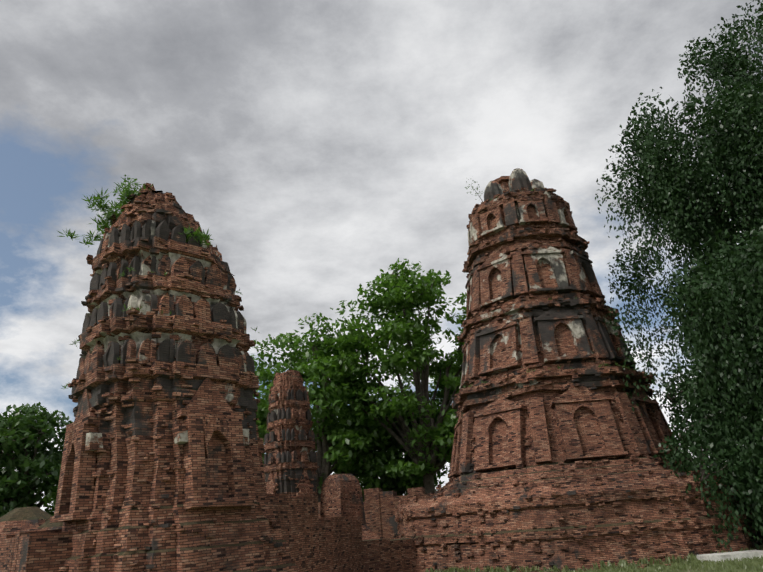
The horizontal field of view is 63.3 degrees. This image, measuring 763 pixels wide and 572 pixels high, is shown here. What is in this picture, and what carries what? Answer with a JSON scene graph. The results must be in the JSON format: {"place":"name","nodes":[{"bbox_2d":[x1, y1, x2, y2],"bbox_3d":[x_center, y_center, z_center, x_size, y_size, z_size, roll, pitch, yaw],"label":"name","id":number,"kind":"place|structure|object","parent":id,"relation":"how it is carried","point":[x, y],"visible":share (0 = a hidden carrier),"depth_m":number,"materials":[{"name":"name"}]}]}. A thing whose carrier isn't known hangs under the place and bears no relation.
{"place":"outdoors","nodes":[
{"label":"outdoors","id":0,"kind":"place"},
{"bbox_2d":[0,0,762,511],"label":"sky","id":1,"kind":"structure","parent":0,"point":[319,145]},
{"bbox_2d":[588,560,761,571],"bbox_3d":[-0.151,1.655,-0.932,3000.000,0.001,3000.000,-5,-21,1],"label":"ground","id":2,"kind":"structure","parent":0,"point":[700,568],"depth_m":18.09,"materials":[{"name":"green plant"}]},
{"bbox_2d":[0,402,72,516],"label":"tree","id":3,"kind":"object","parent":2,"relation":"on","point":[25,452],"visible":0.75,"depth_m":42.03,"materials":[{"name":"green plant"}]},
{"bbox_2d":[43,478,58,515],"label":"tree","id":4,"kind":"object","parent":2,"relation":"on","point":[51,496],"visible":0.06,"depth_m":41.17,"materials":[{"name":"green plant"}]},
{"bbox_2d":[50,182,298,571],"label":"prang","id":5,"kind":"structure","parent":2,"relation":"on","point":[161,469],"depth_m":14.54,"materials":[{"name":"brick"}]},
{"bbox_2d":[58,175,645,389],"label":"plants","id":6,"kind":"object","parent":5,"relation":"on","point":[102,224],"visible":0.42,"depth_m":17.60,"materials":[{"name":"green plant"}]},
{"bbox_2d":[263,369,318,517],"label":"prang","id":7,"kind":"structure","parent":2,"relation":"on","point":[290,466],"depth_m":26.62,"materials":[{"name":"brick"}]},
{"bbox_2d":[251,313,402,502],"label":"tree","id":8,"kind":"object","parent":2,"relation":"on","point":[322,365],"visible":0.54,"depth_m":45.79,"materials":[{"name":"green plant"}]},
{"bbox_2d":[0,474,706,571],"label":"ruin walls","id":9,"kind":"structure","parent":2,"relation":"on","point":[348,530],"depth_m":20.50,"materials":[{"name":"brick"}]},
{"bbox_2d":[314,391,446,495],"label":"tree trunk","id":10,"kind":"object","parent":2,"relation":"on","point":[400,491],"visible":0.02,"depth_m":49.16,"materials":[{"name":"brown plant"}]},
{"bbox_2d":[313,258,466,493],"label":"tree","id":11,"kind":"object","parent":2,"relation":"on","point":[428,449],"visible":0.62,"depth_m":46.00,"materials":[{"name":"green plant"}]},
{"bbox_2d":[428,348,459,474],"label":"tree trunk","id":12,"kind":"object","parent":2,"relation":"on","point":[446,470],"depth_m":55.13,"materials":[{"name":"plant"}]},
{"bbox_2d":[393,168,762,571],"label":"brick tower","id":13,"kind":"structure","parent":2,"relation":"on","point":[560,468],"depth_m":25.11,"materials":[{"name":"brick"}]},
{"bbox_2d":[425,544,762,571],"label":"lawn grass tufts","id":14,"kind":"object","parent":2,"relation":"on","point":[691,560],"visible":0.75,"depth_m":18.93,"materials":[{"name":"green plant"}]},
{"bbox_2d":[595,0,762,548],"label":"tree","id":15,"kind":"object","parent":2,"relation":"on","point":[719,313],"visible":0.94,"depth_m":23.79,"materials":[{"name":"green plant"}]},
{"bbox_2d":[653,365,762,551],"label":"tree branch","id":16,"kind":"object","parent":2,"relation":"on","point":[704,463],"visible":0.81,"depth_m":20.84,"materials":[{"name":"green plant"}]},
{"bbox_2d":[696,550,762,561],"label":"stone slab","id":17,"kind":"structure","parent":2,"relation":"on","point":[733,555],"depth_m":19.18,"materials":[{"name":"white stone"}]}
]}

